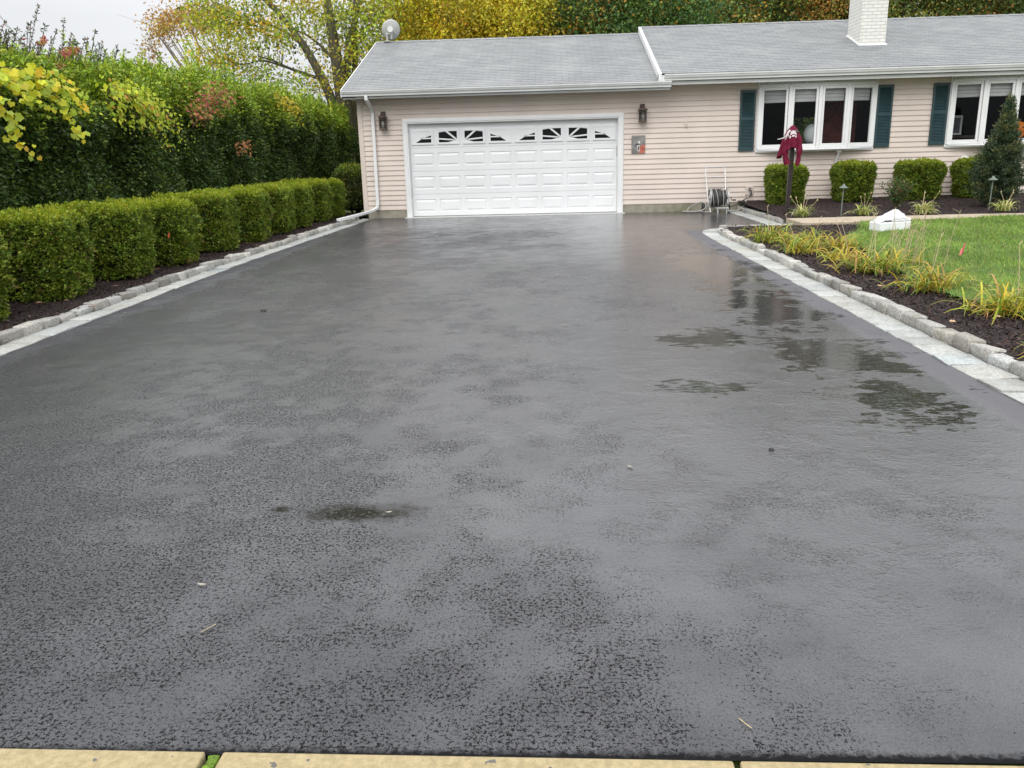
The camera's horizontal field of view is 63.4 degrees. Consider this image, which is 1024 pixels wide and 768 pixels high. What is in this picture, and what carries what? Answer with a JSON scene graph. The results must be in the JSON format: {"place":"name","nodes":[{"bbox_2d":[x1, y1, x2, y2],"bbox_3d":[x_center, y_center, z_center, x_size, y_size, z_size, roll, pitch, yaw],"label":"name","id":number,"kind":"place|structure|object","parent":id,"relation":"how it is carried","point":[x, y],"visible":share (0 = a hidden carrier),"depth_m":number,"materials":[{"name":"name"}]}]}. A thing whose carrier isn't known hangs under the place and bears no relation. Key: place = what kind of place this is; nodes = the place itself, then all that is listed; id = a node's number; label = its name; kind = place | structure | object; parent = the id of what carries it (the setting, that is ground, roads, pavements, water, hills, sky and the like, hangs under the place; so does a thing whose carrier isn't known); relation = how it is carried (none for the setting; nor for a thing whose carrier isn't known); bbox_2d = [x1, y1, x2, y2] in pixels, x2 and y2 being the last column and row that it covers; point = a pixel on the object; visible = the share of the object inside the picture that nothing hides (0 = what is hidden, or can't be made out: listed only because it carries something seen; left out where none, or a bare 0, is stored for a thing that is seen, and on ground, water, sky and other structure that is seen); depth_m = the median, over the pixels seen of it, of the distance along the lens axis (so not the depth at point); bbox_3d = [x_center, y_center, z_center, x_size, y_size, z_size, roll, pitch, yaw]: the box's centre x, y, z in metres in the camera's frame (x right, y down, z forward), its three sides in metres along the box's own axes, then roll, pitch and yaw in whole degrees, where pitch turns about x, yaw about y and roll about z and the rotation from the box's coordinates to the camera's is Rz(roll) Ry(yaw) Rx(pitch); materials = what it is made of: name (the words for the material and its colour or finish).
{"place":"outdoors","nodes":[
{"label":"outdoors","id":0,"kind":"place"},
{"bbox_2d":[0,213,367,330],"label":"hedge bed","id":1,"kind":"object","parent":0,"point":[79,300],"visible":0.06,"depth_m":9.23,"materials":[{"name":"brown soil"}]},
{"bbox_2d":[0,230,19,320],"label":"boxwood shrub","id":2,"kind":"object","parent":1,"relation":"on","point":[7,280],"visible":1,"depth_m":7.52,"materials":[{"name":"green plant"}]},
{"bbox_2d":[0,38,30,212],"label":"tall hedge shrub","id":3,"kind":"object","parent":1,"relation":"on","point":[10,190],"visible":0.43,"depth_m":10.58,"materials":[{"name":"green plant"}]},
{"bbox_2d":[0,203,96,302],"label":"boxwood shrub","id":4,"kind":"object","parent":1,"relation":"on","point":[51,258],"visible":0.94,"depth_m":8.41,"materials":[{"name":"green plant"}]},
{"bbox_2d":[0,42,125,208],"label":"tall hedge shrub","id":5,"kind":"object","parent":1,"relation":"on","point":[63,168],"visible":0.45,"depth_m":11.73,"materials":[{"name":"green plant"}]},
{"bbox_2d":[0,61,90,161],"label":"grape vine","id":6,"kind":"object","parent":5,"relation":"attached to","point":[13,76],"visible":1,"depth_m":9.71,"materials":[{"name":"yellow plant"}]},
{"bbox_2d":[35,35,83,70],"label":"red creeper","id":7,"kind":"object","parent":5,"relation":"attached to","point":[43,42],"visible":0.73,"depth_m":11.90,"materials":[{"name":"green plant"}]},
{"bbox_2d":[10,30,188,202],"bbox_3d":[-7.360,-4.198,14.145,3.241,3.694,3.474,-1,15,3],"label":"tall hedge shrub","id":8,"kind":"object","parent":1,"relation":"on","point":[138,168],"visible":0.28,"depth_m":13.65,"materials":[{"name":"green plant"}]},
{"bbox_2d":[0,3,135,69],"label":"wispy shrub","id":9,"kind":"object","parent":8,"relation":"attached to","point":[6,39],"visible":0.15,"depth_m":12.74,"materials":[{"name":"green plant"}]},
{"bbox_2d":[95,72,194,158],"bbox_3d":[-5.928,-4.355,13.704,0.564,1.331,3.084,-1,15,3],"label":"lime vine","id":10,"kind":"object","parent":8,"relation":"hanging from","point":[127,91],"visible":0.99,"depth_m":13.12,"materials":[{"name":"green plant"}]},
{"bbox_2d":[42,197,156,281],"bbox_3d":[-5.034,-1.747,10.088,1.329,1.004,0.895,-1,15,3],"label":"boxwood shrub","id":11,"kind":"object","parent":1,"relation":"on","point":[121,234],"visible":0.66,"depth_m":9.83,"materials":[{"name":"green plant"}]},
{"bbox_2d":[101,196,204,266],"bbox_3d":[-4.957,-2.094,11.385,1.347,0.985,0.892,-1,15,3],"label":"boxwood shrub","id":12,"kind":"object","parent":1,"relation":"on","point":[176,217],"visible":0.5,"depth_m":11.11,"materials":[{"name":"green plant"}]},
{"bbox_2d":[89,38,228,193],"bbox_3d":[-7.331,-4.874,16.494,3.188,3.749,3.375,-1,15,3],"label":"tall hedge shrub","id":13,"kind":"object","parent":1,"relation":"on","point":[201,169],"visible":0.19,"depth_m":16.21,"materials":[{"name":"green plant"}]},
{"bbox_2d":[182,80,243,127],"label":"red creeper","id":14,"kind":"object","parent":13,"relation":"attached to","point":[205,105],"visible":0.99,"depth_m":16.07,"materials":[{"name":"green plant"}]},
{"bbox_2d":[149,188,241,251],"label":"boxwood shrub","id":15,"kind":"object","parent":1,"relation":"on","point":[218,213],"visible":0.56,"depth_m":12.61,"materials":[{"name":"green plant"}]},
{"bbox_2d":[154,40,272,187],"bbox_3d":[-7.287,-5.638,18.895,3.241,3.944,3.474,-1,15,3],"label":"tall hedge shrub","id":16,"kind":"object","parent":1,"relation":"on","point":[241,119],"visible":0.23,"depth_m":18.53,"materials":[{"name":"green plant"}]},
{"bbox_2d":[234,140,252,158],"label":"orange creeper","id":17,"kind":"object","parent":16,"relation":"attached to","point":[244,146],"visible":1,"depth_m":17.91,"materials":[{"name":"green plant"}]},
{"bbox_2d":[199,184,272,242],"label":"boxwood shrub","id":18,"kind":"object","parent":1,"relation":"on","point":[255,210],"visible":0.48,"depth_m":14.05,"materials":[{"name":"green plant"}]},
{"bbox_2d":[228,181,297,233],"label":"boxwood shrub","id":19,"kind":"object","parent":1,"relation":"on","point":[283,205],"visible":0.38,"depth_m":15.45,"materials":[{"name":"green plant"}]},
{"bbox_2d":[253,181,314,227],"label":"boxwood shrub","id":20,"kind":"object","parent":1,"relation":"on","point":[305,201],"visible":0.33,"depth_m":16.72,"materials":[{"name":"green plant"}]},
{"bbox_2d":[276,177,334,221],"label":"boxwood shrub","id":21,"kind":"object","parent":1,"relation":"on","point":[323,195],"visible":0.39,"depth_m":18.23,"materials":[{"name":"green plant"}]},
{"bbox_2d":[294,176,347,217],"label":"boxwood shrub","id":22,"kind":"object","parent":1,"relation":"on","point":[338,190],"visible":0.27,"depth_m":19.50,"materials":[{"name":"green plant"}]},
{"bbox_2d":[0,193,1023,356],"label":"mulch chips","id":23,"kind":"object","parent":1,"relation":"on","point":[937,310],"visible":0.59,"depth_m":8.38,"materials":[{"name":"brown wood"}]},
{"bbox_2d":[0,0,922,104],"label":"sky","id":24,"kind":"structure","parent":0,"point":[82,17],"materials":[{"name":"white"}]},
{"bbox_2d":[0,210,1023,763],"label":"driveway","id":25,"kind":"structure","parent":0,"point":[398,496],"depth_m":3.31,"materials":[{"name":"grey asphalt"}]},
{"bbox_2d":[682,202,711,212],"bbox_3d":[4.272,-4.063,19.064,0.764,0.236,0.309,9,19,34],"label":"garden hose","id":26,"kind":"object","parent":25,"relation":"on","point":[699,211],"visible":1,"depth_m":19.02,"materials":[{"name":"grey rubber"}]},
{"bbox_2d":[701,166,735,212],"bbox_3d":[4.731,-4.433,18.910,0.730,1.013,0.688,-1,15,3],"label":"hose reel","id":27,"kind":"object","parent":25,"relation":"on","point":[717,197],"visible":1,"depth_m":18.82,"materials":[{"name":"metal"}]},
{"bbox_2d":[737,206,785,223],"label":"granite kerb","id":28,"kind":"structure","parent":25,"relation":"on","point":[772,217],"depth_m":17.20,"materials":[{"name":"grey stone"}]},
{"bbox_2d":[702,228,1023,404],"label":"paver strip","id":29,"kind":"object","parent":25,"relation":"on","point":[1008,384],"visible":0.86,"depth_m":6.39,"materials":[{"name":"grey concrete"}]},
{"bbox_2d":[718,223,1023,380],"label":"granite kerb","id":30,"kind":"structure","parent":25,"relation":"on","point":[973,345],"depth_m":6.75,"materials":[{"name":"grey stone"}]},
{"bbox_2d":[0,748,1023,767],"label":"pavement","id":31,"kind":"structure","parent":0,"point":[35,758],"depth_m":1.96,"materials":[{"name":"beige concrete"}]},
{"bbox_2d":[202,755,219,767],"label":"joint moss","id":32,"kind":"object","parent":31,"relation":"on","point":[212,761],"visible":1,"depth_m":1.99,"materials":[{"name":"green plant"}]},
{"bbox_2d":[205,210,1023,767],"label":"ground","id":33,"kind":"structure","parent":0,"point":[737,764],"depth_m":1.99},
{"bbox_2d":[117,0,229,77],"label":"bare tree","id":34,"kind":"object","parent":33,"relation":"on","point":[169,25],"visible":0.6,"depth_m":39.08,"materials":[{"name":"brown plant"}]},
{"bbox_2d":[0,217,358,345],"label":"granite kerb","id":35,"kind":"structure","parent":33,"relation":"on","point":[21,330],"depth_m":9.23,"materials":[{"name":"grey stone"}]},
{"bbox_2d":[0,219,369,355],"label":"paver strip","id":36,"kind":"object","parent":33,"relation":"on","point":[27,340],"visible":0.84,"depth_m":8.70,"materials":[{"name":"grey concrete"}]},
{"bbox_2d":[179,66,305,183],"bbox_3d":[-7.052,-6.245,21.354,3.316,3.812,3.423,-1,15,3],"label":"tall hedge shrub","id":37,"kind":"object","parent":33,"relation":"on","point":[274,117],"visible":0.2,"depth_m":20.84,"materials":[{"name":"green plant"}]},
{"bbox_2d":[273,90,303,125],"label":"yellow vine","id":38,"kind":"object","parent":37,"relation":"attached to","point":[282,99],"visible":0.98,"depth_m":20.66,"materials":[{"name":"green plant"}]},
{"bbox_2d":[215,70,319,180],"bbox_3d":[-7.113,-6.952,23.775,3.188,3.872,3.375,-1,15,3],"label":"tall hedge shrub","id":39,"kind":"object","parent":33,"relation":"on","point":[305,157],"visible":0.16,"depth_m":23.21,"materials":[{"name":"green plant"}]},
{"bbox_2d":[166,0,427,162],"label":"yellow tree","id":40,"kind":"object","parent":33,"relation":"on","point":[341,72],"visible":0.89,"depth_m":27.50,"materials":[{"name":"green plant"}]},
{"bbox_2d":[280,77,340,179],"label":"tall hedge shrub","id":41,"kind":"object","parent":33,"relation":"on","point":[324,121],"visible":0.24,"depth_m":25.45,"materials":[{"name":"green plant"}]},
{"bbox_2d":[302,86,359,168],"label":"tall hedge shrub","id":42,"kind":"object","parent":33,"relation":"on","point":[347,151],"visible":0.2,"depth_m":27.84,"materials":[{"name":"green plant"}]},
{"bbox_2d":[325,103,360,163],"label":"tall hedge shrub","id":43,"kind":"object","parent":33,"relation":"on","point":[358,160],"visible":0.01,"depth_m":30.16,"materials":[{"name":"green plant"}]},
{"bbox_2d":[330,161,363,212],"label":"round shrub","id":44,"kind":"object","parent":33,"relation":"on","point":[350,175],"visible":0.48,"depth_m":20.83,"materials":[{"name":"green plant"}]},
{"bbox_2d":[346,1,435,42],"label":"distant tree","id":45,"kind":"object","parent":33,"relation":"on","point":[401,27],"depth_m":43.31,"materials":[{"name":"yellow plant"}]},
{"bbox_2d":[342,0,595,64],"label":"golden tree","id":46,"kind":"object","parent":33,"relation":"on","point":[457,19],"visible":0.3,"depth_m":27.49,"materials":[{"name":"yellow plant"}]},
{"bbox_2d":[484,0,597,36],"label":"golden tree","id":47,"kind":"object","parent":33,"relation":"on","point":[537,25],"visible":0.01,"depth_m":29.35,"materials":[{"name":"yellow plant"}]},
{"bbox_2d":[526,0,757,35],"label":"green maple","id":48,"kind":"object","parent":33,"relation":"on","point":[623,16],"visible":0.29,"depth_m":27.28,"materials":[{"name":"green plant"}]},
{"bbox_2d":[336,0,1023,221],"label":"house","id":49,"kind":"structure","parent":33,"relation":"on","point":[516,126],"depth_m":19.37,"materials":[{"name":"beige plastic"}]},
{"bbox_2d":[378,111,387,129],"bbox_3d":[-2.999,-6.116,19.244,0.236,0.405,0.236,-1,15,3],"label":"wall lantern","id":50,"kind":"object","parent":49,"relation":"attached to","point":[382,117],"depth_m":19.25,"materials":[{"name":"brown metal"}]},
{"bbox_2d":[382,19,399,41],"bbox_3d":[-3.299,-9.651,22.720,0.483,0.580,0.573,-1,15,3],"label":"satellite dish","id":51,"kind":"object","parent":49,"relation":"on","point":[390,29],"visible":1,"depth_m":22.55,"materials":[{"name":"white metal"}]},
{"bbox_2d":[409,119,616,216],"bbox_3d":[0.036,-5.089,19.650,4.877,2.144,0.084,-1,15,3],"label":"garage door","id":52,"kind":"structure","parent":49,"relation":"in","point":[560,166],"depth_m":19.62,"materials":[{"name":"metal"}]},
{"bbox_2d":[631,135,644,152],"bbox_3d":[2.930,-5.557,19.234,0.310,0.400,0.030,-1,15,3],"label":"wall plaque","id":53,"kind":"object","parent":49,"relation":"attached to","point":[638,143],"depth_m":19.22,"materials":[{"name":"stone"}]},
{"bbox_2d":[638,104,647,121],"bbox_3d":[2.988,-6.194,18.953,0.236,0.405,0.236,-1,15,3],"label":"wall lantern","id":54,"kind":"object","parent":49,"relation":"attached to","point":[642,110],"depth_m":18.97,"materials":[{"name":"brown metal"}]},
{"bbox_2d":[745,186,753,194],"bbox_3d":[5.553,-4.512,19.361,0.180,0.205,0.127,-1,15,3],"label":"water tap","id":55,"kind":"object","parent":49,"relation":"attached to","point":[748,189],"visible":1,"depth_m":19.39,"materials":[{"name":"beige plastic"}]},
{"bbox_2d":[755,79,878,152],"bbox_3d":[6.930,-6.146,18.926,2.669,1.605,0.636,-1,15,3],"label":"bow window","id":56,"kind":"structure","parent":49,"relation":"in","point":[820,91],"depth_m":18.72,"materials":[{"name":"white glass"}]},
{"bbox_2d":[835,150,841,162],"bbox_3d":[7.496,-4.827,19.164,0.102,1.097,0.146,-1,15,3],"label":"drain pipe","id":57,"kind":"object","parent":49,"relation":"attached to","point":[837,155],"visible":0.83,"depth_m":19.05,"materials":[{"name":"white plastic"}]},
{"bbox_2d":[952,135,974,139],"bbox_3d":[10.563,-5.340,19.971,0.900,1.220,0.300,-1,15,3],"label":"console table","id":58,"kind":"object","parent":49,"relation":"in","point":[968,137],"visible":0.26,"depth_m":19.66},
{"bbox_2d":[952,115,962,134],"bbox_3d":[10.563,-6.151,19.710,0.245,0.440,0.030,-1,15,3],"label":"picture frame","id":59,"kind":"object","parent":58,"relation":"on","point":[957,125],"visible":0.7,"depth_m":19.70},
{"bbox_2d":[943,74,1023,147],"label":"bow window","id":60,"kind":"structure","parent":49,"relation":"in","point":[984,86],"depth_m":18.53,"materials":[{"name":"white glass"}]},
{"bbox_2d":[660,0,825,23],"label":"green maple","id":61,"kind":"object","parent":33,"relation":"on","point":[745,15],"visible":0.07,"depth_m":30.82,"materials":[{"name":"green plant"}]},
{"bbox_2d":[727,211,781,224],"bbox_3d":[5.037,-3.524,17.496,0.314,0.038,3.996,-1,15,3],"label":"paver strip","id":62,"kind":"object","parent":33,"relation":"on","point":[753,217],"visible":0.81,"depth_m":17.04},
{"bbox_2d":[725,192,750,211],"bbox_3d":[5.272,-4.176,19.030,0.925,0.394,0.234,-14,20,-37],"label":"garden hose","id":63,"kind":"object","parent":62,"relation":"on","point":[742,207],"visible":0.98,"depth_m":18.91,"materials":[{"name":"grey rubber"}]},
{"bbox_2d":[727,224,860,228],"bbox_3d":[5.061,-2.746,14.425,2.679,0.017,0.480,-1,15,3],"label":"mulch bed","id":64,"kind":"object","parent":33,"relation":"on","point":[744,227],"visible":0.5,"depth_m":14.44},
{"bbox_2d":[733,0,913,21],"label":"trees","id":65,"kind":"object","parent":33,"relation":"on","point":[824,12],"visible":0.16,"depth_m":31.53,"materials":[{"name":"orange plant"}]},
{"bbox_2d":[791,0,990,19],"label":"olive tree","id":66,"kind":"object","parent":33,"relation":"on","point":[907,5],"visible":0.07,"depth_m":32.68,"materials":[{"name":"green plant"}]},
{"bbox_2d":[912,0,1023,16],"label":"olive tree","id":67,"kind":"object","parent":33,"relation":"on","point":[995,7],"visible":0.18,"depth_m":32.90,"materials":[{"name":"green plant"}]},
{"bbox_2d":[793,117,813,143],"bbox_3d":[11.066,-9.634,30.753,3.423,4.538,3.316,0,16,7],"label":"houseplant","id":68,"kind":"object","parent":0,"point":[801,124],"visible":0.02,"depth_m":29.74,"materials":[{"name":"green plant"}]},
{"bbox_2d":[803,124,813,143],"bbox_3d":[7.054,-5.712,19.558,0.368,0.815,0.368,-1,15,3],"label":"table lamp","id":69,"kind":"object","parent":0,"point":[808,133],"visible":0.48,"depth_m":19.41,"materials":[{"name":"ceramic"}]},
{"bbox_2d":[720,226,1023,360],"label":"mulch bed","id":70,"kind":"object","parent":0,"point":[995,344],"visible":0.34,"depth_m":7.22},
{"bbox_2d":[738,205,805,243],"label":"daylily","id":71,"kind":"object","parent":70,"relation":"on","point":[770,233],"visible":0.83,"depth_m":12.01,"materials":[{"name":"plant"}]},
{"bbox_2d":[761,214,838,254],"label":"daylily","id":72,"kind":"object","parent":70,"relation":"on","point":[793,246],"visible":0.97,"depth_m":10.72,"materials":[{"name":"plant"}]},
{"bbox_2d":[773,216,843,246],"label":"daylily","id":73,"kind":"object","parent":70,"relation":"on","point":[807,239],"visible":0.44,"depth_m":11.46,"materials":[{"name":"plant"}]},
{"bbox_2d":[805,218,869,249],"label":"daylily","id":74,"kind":"object","parent":70,"relation":"on","point":[840,242],"visible":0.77,"depth_m":10.98,"materials":[{"name":"plant"}]},
{"bbox_2d":[808,219,874,263],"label":"daylily","id":75,"kind":"object","parent":70,"relation":"on","point":[833,257],"visible":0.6,"depth_m":9.87,"materials":[{"name":"plant"}]},
{"bbox_2d":[816,213,921,276],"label":"daylily","id":76,"kind":"object","parent":70,"relation":"on","point":[875,266],"visible":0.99,"depth_m":8.93,"materials":[{"name":"plant"}]},
{"bbox_2d":[858,208,931,265],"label":"daylily","id":77,"kind":"object","parent":70,"relation":"on","point":[907,262],"visible":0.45,"depth_m":9.30,"materials":[{"name":"plant"}]},
{"bbox_2d":[874,233,988,294],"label":"daylily","id":78,"kind":"object","parent":70,"relation":"on","point":[928,282],"visible":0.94,"depth_m":7.65,"materials":[{"name":"plant"}]},
{"bbox_2d":[926,241,1023,325],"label":"daylily","id":79,"kind":"object","parent":70,"relation":"on","point":[1000,306],"visible":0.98,"depth_m":6.53,"materials":[{"name":"plant"}]},
{"bbox_2d":[741,193,1023,218],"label":"house bed","id":80,"kind":"object","parent":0,"point":[971,208],"visible":0.6,"depth_m":17.11,"materials":[{"name":"brown soil"}]},
{"bbox_2d":[763,163,809,204],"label":"house shrub","id":81,"kind":"object","parent":80,"relation":"on","point":[775,180],"visible":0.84,"depth_m":18.18,"materials":[{"name":"green plant"}]},
{"bbox_2d":[785,129,798,213],"bbox_3d":[5.462,-4.176,16.254,0.222,1.716,0.222,6,17,24],"label":"lamp post","id":82,"kind":"object","parent":80,"relation":"on","point":[789,180],"visible":0.56,"depth_m":16.27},
{"bbox_2d":[776,125,802,165],"bbox_3d":[5.373,-4.628,16.115,0.550,0.771,0.416,-1,15,3],"label":"sweatshirt","id":83,"kind":"object","parent":82,"relation":"on","point":[790,139],"visible":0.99,"depth_m":15.99,"materials":[{"name":"red fabric"}]},
{"bbox_2d":[786,190,817,216],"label":"lily turf","id":84,"kind":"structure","parent":80,"relation":"on","point":[801,212],"depth_m":15.76,"materials":[{"name":"plant"}]},
{"bbox_2d":[839,184,847,215],"bbox_3d":[6.235,-3.442,15.644,0.174,0.650,0.174,-1,15,3],"label":"path light","id":85,"kind":"object","parent":80,"relation":"on","point":[843,186],"visible":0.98,"depth_m":15.61,"materials":[{"name":"grey metal"}]},
{"bbox_2d":[829,158,877,202],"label":"house shrub","id":86,"kind":"object","parent":80,"relation":"on","point":[857,178],"visible":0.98,"depth_m":18.16,"materials":[{"name":"green plant"}]},
{"bbox_2d":[844,192,877,215],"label":"lily turf","id":87,"kind":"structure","parent":80,"relation":"on","point":[864,211],"depth_m":15.69,"materials":[{"name":"plant"}]},
{"bbox_2d":[877,175,916,207],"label":"rose bush","id":88,"kind":"object","parent":80,"relation":"on","point":[898,195],"visible":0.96,"depth_m":16.70,"materials":[{"name":"green plant"}]},
{"bbox_2d":[892,156,948,199],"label":"house shrub","id":89,"kind":"object","parent":80,"relation":"on","point":[926,175],"visible":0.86,"depth_m":18.11,"materials":[{"name":"green plant"}]},
{"bbox_2d":[908,191,939,213],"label":"lily turf","id":90,"kind":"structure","parent":80,"relation":"on","point":[924,207],"depth_m":15.61,"materials":[{"name":"plant"}]},
{"bbox_2d":[949,155,993,197],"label":"house shrub","id":91,"kind":"object","parent":80,"relation":"on","point":[959,177],"visible":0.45,"depth_m":18.35,"materials":[{"name":"green plant"}]},
{"bbox_2d":[988,176,997,209],"bbox_3d":[9.145,-3.619,15.828,0.174,0.690,0.174,-1,15,3],"label":"path light","id":92,"kind":"object","parent":80,"relation":"on","point":[993,178],"visible":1,"depth_m":15.78,"materials":[{"name":"grey metal"}]},
{"bbox_2d":[963,92,1023,205],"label":"conifer","id":93,"kind":"object","parent":80,"relation":"on","point":[1000,158],"visible":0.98,"depth_m":16.18,"materials":[{"name":"green plant"}]},
{"bbox_2d":[988,189,1020,210],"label":"lily turf","id":94,"kind":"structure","parent":80,"relation":"on","point":[1003,206],"depth_m":15.61,"materials":[{"name":"plant"}]},
{"bbox_2d":[786,213,1023,226],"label":"walkway","id":95,"kind":"structure","parent":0,"point":[823,220],"depth_m":15.01,"materials":[{"name":"beige concrete"}]},
{"bbox_2d":[842,213,1023,315],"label":"lawn","id":96,"kind":"structure","parent":0,"point":[976,269],"depth_m":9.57,"materials":[{"name":"green plant"}]},
{"bbox_2d":[869,218,910,230],"bbox_3d":[5.860,-2.472,12.866,0.531,0.204,0.295,-5,16,-11],"label":"foam box","id":97,"kind":"object","parent":96,"relation":"on","point":[884,225],"visible":0.64,"depth_m":12.73,"materials":[{"name":"white plastic"}]},
{"bbox_2d":[872,209,906,221],"bbox_3d":[5.836,-2.605,12.818,0.463,0.183,0.292,-4,16,-10],"label":"plastic sheet","id":98,"kind":"object","parent":97,"relation":"on","point":[898,214],"visible":0.97,"depth_m":12.74,"materials":[{"name":"white plastic"}]},
{"bbox_2d":[872,205,960,267],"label":"ornamental grass","id":99,"kind":"object","parent":96,"relation":"on","point":[916,253],"depth_m":9.04,"materials":[{"name":"plant"}]},
{"bbox_2d":[1017,121,1023,137],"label":"carved pumpkin","id":100,"kind":"object","parent":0,"point":[1021,126],"visible":0.31,"depth_m":18.82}
]}

